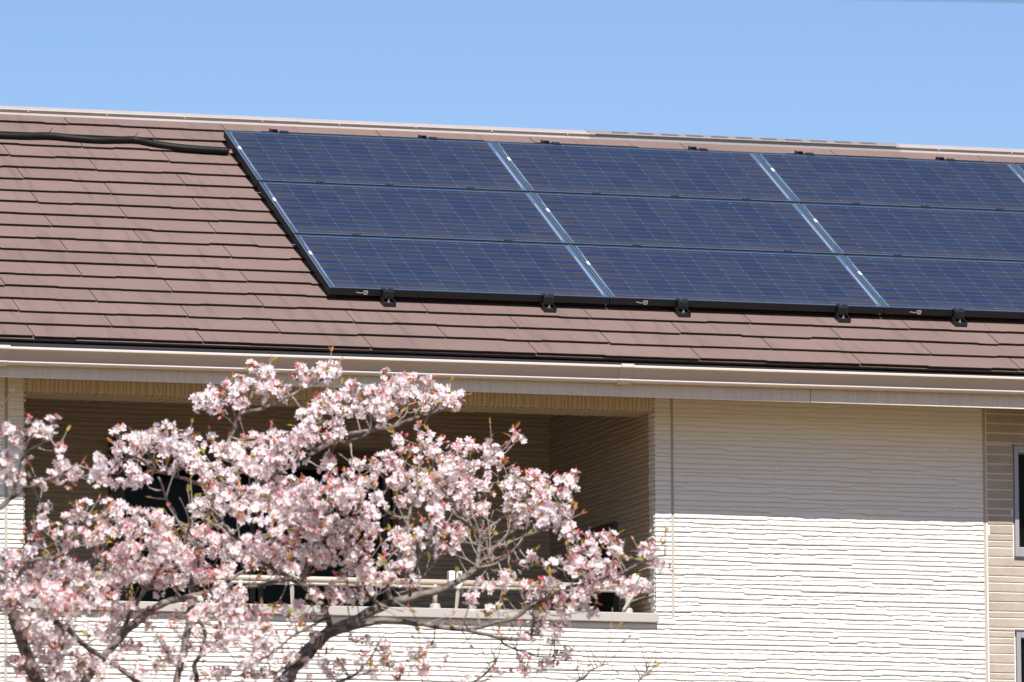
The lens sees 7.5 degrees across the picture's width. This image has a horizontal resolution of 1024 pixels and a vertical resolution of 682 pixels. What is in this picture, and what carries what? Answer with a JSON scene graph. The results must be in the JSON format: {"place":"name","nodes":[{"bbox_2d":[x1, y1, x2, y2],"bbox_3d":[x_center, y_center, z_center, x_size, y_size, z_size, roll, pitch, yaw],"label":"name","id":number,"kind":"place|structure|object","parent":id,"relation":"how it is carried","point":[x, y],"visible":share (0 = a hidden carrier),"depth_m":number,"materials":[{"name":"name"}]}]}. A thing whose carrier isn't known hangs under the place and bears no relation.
{"place":"outdoors","nodes":[
{"label":"outdoors","id":0,"kind":"place"},
{"bbox_2d":[0,0,1023,148],"label":"sky","id":1,"kind":"structure","parent":0,"point":[917,72],"materials":[{"name":"blue"}]},
{"bbox_2d":[971,0,1023,0],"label":"overhead wire","id":2,"kind":"object","parent":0,"point":[997,0],"visible":1,"depth_m":87.99,"materials":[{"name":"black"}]},
{"label":"ground","id":3,"kind":"structure","parent":0,"visible":0},
{"bbox_2d":[0,346,673,681],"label":"cherry tree","id":4,"kind":"object","parent":3,"relation":"on","point":[280,502],"visible":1,"depth_m":35.78,"materials":[{"name":"pink plant"}]},
{"bbox_2d":[0,106,1023,681],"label":"house","id":5,"kind":"structure","parent":3,"relation":"on","point":[824,496],"depth_m":42.40,"materials":[{"name":"white"}]},
{"bbox_2d":[0,128,233,154],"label":"cable conduit","id":6,"kind":"object","parent":5,"relation":"on","point":[50,135],"visible":1,"depth_m":43.72,"materials":[{"name":"black rubber"}]},
{"bbox_2d":[108,437,398,606],"bbox_3d":[-1.434,1.597,43.326,1.667,2.082,0.079,2,-8,-17],"label":"window","id":7,"kind":"structure","parent":5,"relation":"in","point":[177,491],"depth_m":43.38,"materials":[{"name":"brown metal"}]},
{"bbox_2d":[269,128,288,132],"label":"panel bracket","id":8,"kind":"object","parent":5,"relation":"attached to","point":[274,130],"visible":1,"depth_m":44.12,"materials":[{"name":"black metal"}]},
{"bbox_2d":[280,570,294,604],"bbox_3d":[-1.202,1.309,41.577,0.082,0.205,0.050,2,-8,-17],"label":"laundry pole holder","id":9,"kind":"object","parent":5,"relation":"on","point":[291,584],"visible":0.22,"depth_m":41.57,"materials":[{"name":"white plastic"}]},
{"bbox_2d":[377,288,395,306],"bbox_3d":[-0.681,-0.227,41.953,0.068,0.112,0.175,2,-8,-17],"label":"panel bracket","id":10,"kind":"object","parent":5,"relation":"attached to","point":[385,299],"visible":1,"depth_m":41.91,"materials":[{"name":"black metal"}]},
{"bbox_2d":[418,135,437,139],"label":"panel bracket","id":11,"kind":"object","parent":5,"relation":"attached to","point":[425,137],"visible":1,"depth_m":44.39,"materials":[{"name":"black metal"}]},
{"bbox_2d":[447,571,461,608],"bbox_3d":[-0.309,1.341,41.856,0.072,0.206,0.050,2,-8,-17],"label":"laundry pole holder","id":12,"kind":"object","parent":5,"relation":"on","point":[452,575],"visible":0.63,"depth_m":41.84,"materials":[{"name":"white plastic"}]},
{"bbox_2d":[537,293,556,312],"bbox_3d":[0.185,-0.198,42.225,0.068,0.112,0.175,2,-8,-17],"label":"panel bracket","id":13,"kind":"object","parent":5,"relation":"attached to","point":[546,305],"visible":1,"depth_m":42.18,"materials":[{"name":"black metal"}]},
{"bbox_2d":[540,140,560,144],"bbox_3d":[0.220,-1.096,44.618,0.096,0.124,0.131,2,-8,-17],"label":"panel bracket","id":14,"kind":"object","parent":5,"relation":"attached to","point":[548,142],"visible":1,"depth_m":44.61,"materials":[{"name":"black metal"}]},
{"bbox_2d":[583,521,618,611],"bbox_3d":[0.497,1.801,42.952,0.030,1.562,0.560,2,-8,-17],"label":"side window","id":15,"kind":"structure","parent":5,"relation":"in","point":[608,600],"depth_m":42.94,"materials":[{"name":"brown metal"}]},
{"bbox_2d":[623,573,642,609],"bbox_3d":[0.659,1.363,42.161,0.128,0.203,0.050,2,-8,-17],"label":"laundry pole holder","id":16,"kind":"object","parent":5,"relation":"on","point":[629,601],"visible":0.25,"depth_m":42.15,"materials":[{"name":"white plastic"}]},
{"bbox_2d":[671,298,690,317],"bbox_3d":[0.918,-0.173,42.455,0.068,0.112,0.175,2,-8,-17],"label":"panel bracket","id":17,"kind":"object","parent":5,"relation":"attached to","point":[680,309],"visible":1,"depth_m":42.41,"materials":[{"name":"black metal"}]},
{"bbox_2d":[688,146,708,150],"bbox_3d":[1.072,-1.067,44.886,0.096,0.124,0.131,2,-8,-17],"label":"panel bracket","id":18,"kind":"object","parent":5,"relation":"attached to","point":[695,148],"visible":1,"depth_m":44.87,"materials":[{"name":"black metal"}]},
{"bbox_2d":[794,150,814,154],"bbox_3d":[1.694,-1.046,45.081,0.096,0.124,0.131,2,-8,-17],"label":"panel bracket","id":19,"kind":"object","parent":5,"relation":"attached to","point":[799,152],"visible":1,"depth_m":45.07,"materials":[{"name":"black metal"}]},
{"bbox_2d":[831,304,850,322],"bbox_3d":[1.803,-0.143,42.733,0.068,0.112,0.175,2,-8,-17],"label":"panel bracket","id":20,"kind":"object","parent":5,"relation":"attached to","point":[840,314],"visible":1,"depth_m":42.69,"materials":[{"name":"black metal"}]},
{"bbox_2d":[935,156,955,160],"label":"panel bracket","id":21,"kind":"object","parent":5,"relation":"attached to","point":[942,158],"visible":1,"depth_m":45.33,"materials":[{"name":"black metal"}]},
{"bbox_2d":[947,308,967,326],"bbox_3d":[2.454,-0.121,42.937,0.068,0.112,0.175,2,-8,-17],"label":"panel bracket","id":22,"kind":"object","parent":5,"relation":"attached to","point":[956,319],"visible":1,"depth_m":42.89,"materials":[{"name":"black metal"}]},
{"bbox_2d":[1012,444,1023,556],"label":"window","id":23,"kind":"structure","parent":5,"relation":"in","point":[1018,449],"depth_m":42.85,"materials":[{"name":"silver metal"}]},
{"bbox_2d":[1015,629,1023,681],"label":"window","id":24,"kind":"structure","parent":5,"relation":"in","point":[1019,633],"depth_m":42.73,"materials":[{"name":"silver metal"}]},
{"bbox_3d":[1.843,-0.436,43.530,6.231,0.046,0.050,2,-8,-17],"label":"mounting rail","id":25,"kind":"object","parent":5,"relation":"attached to","visible":0},
{"bbox_2d":[258,181,568,244],"bbox_3d":[-0.551,-0.696,43.158,1.586,0.041,0.800,2,21,-17],"label":"solar panel","id":26,"kind":"object","parent":25,"relation":"on","point":[400,212],"visible":1,"depth_m":43.14,"materials":[{"name":"blue"}]},
{"bbox_2d":[293,234,609,303],"bbox_3d":[-0.333,-0.392,42.429,1.586,0.041,0.803,2,21,-17],"label":"solar panel","id":27,"kind":"object","parent":25,"relation":"on","point":[430,268],"visible":1,"depth_m":42.38,"materials":[{"name":"blue"}]},
{"bbox_2d":[531,192,838,254],"bbox_3d":[0.965,-0.645,43.634,1.586,0.041,0.800,2,21,-17],"label":"solar panel","id":28,"kind":"object","parent":25,"relation":"on","point":[663,222],"visible":1,"depth_m":43.62,"materials":[{"name":"blue"}]},
{"bbox_2d":[570,245,883,313],"bbox_3d":[1.184,-0.341,42.905,1.586,0.041,0.803,2,21,-17],"label":"solar panel","id":29,"kind":"object","parent":25,"relation":"on","point":[645,276],"visible":1,"depth_m":42.86,"materials":[{"name":"blue"}]},
{"bbox_2d":[797,203,1023,261],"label":"solar panel","id":30,"kind":"object","parent":25,"relation":"on","point":[886,231],"visible":1,"depth_m":44.06,"materials":[{"name":"blue"}]},
{"bbox_2d":[841,255,1023,318],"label":"solar panel","id":31,"kind":"object","parent":25,"relation":"on","point":[938,287],"visible":1,"depth_m":43.27,"materials":[{"name":"blue"}]},
{"bbox_3d":[1.625,-0.740,44.257,6.231,0.046,0.050,2,-8,-17],"label":"mounting rail","id":32,"kind":"object","parent":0,"visible":0},
{"bbox_2d":[223,130,528,191],"bbox_3d":[-0.769,-1.000,43.885,1.586,0.040,0.800,2,21,-17],"label":"solar panel","id":33,"kind":"object","parent":32,"relation":"on","point":[360,160],"visible":1,"depth_m":43.87,"materials":[{"name":"blue"}]},
{"bbox_2d":[492,142,794,202],"bbox_3d":[0.748,-0.949,44.361,1.586,0.040,0.800,2,21,-17],"label":"solar panel","id":34,"kind":"object","parent":32,"relation":"on","point":[626,171],"visible":1,"depth_m":44.35,"materials":[{"name":"blue"}]},
{"bbox_2d":[755,153,1023,211],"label":"solar panel","id":35,"kind":"object","parent":32,"relation":"on","point":[873,181],"visible":1,"depth_m":44.82,"materials":[{"name":"blue"}]},
{"bbox_2d":[1012,163,1023,176],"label":"solar panel","id":36,"kind":"object","parent":32,"relation":"on","point":[1019,167],"visible":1,"depth_m":45.38,"materials":[{"name":"blue"}]}
]}

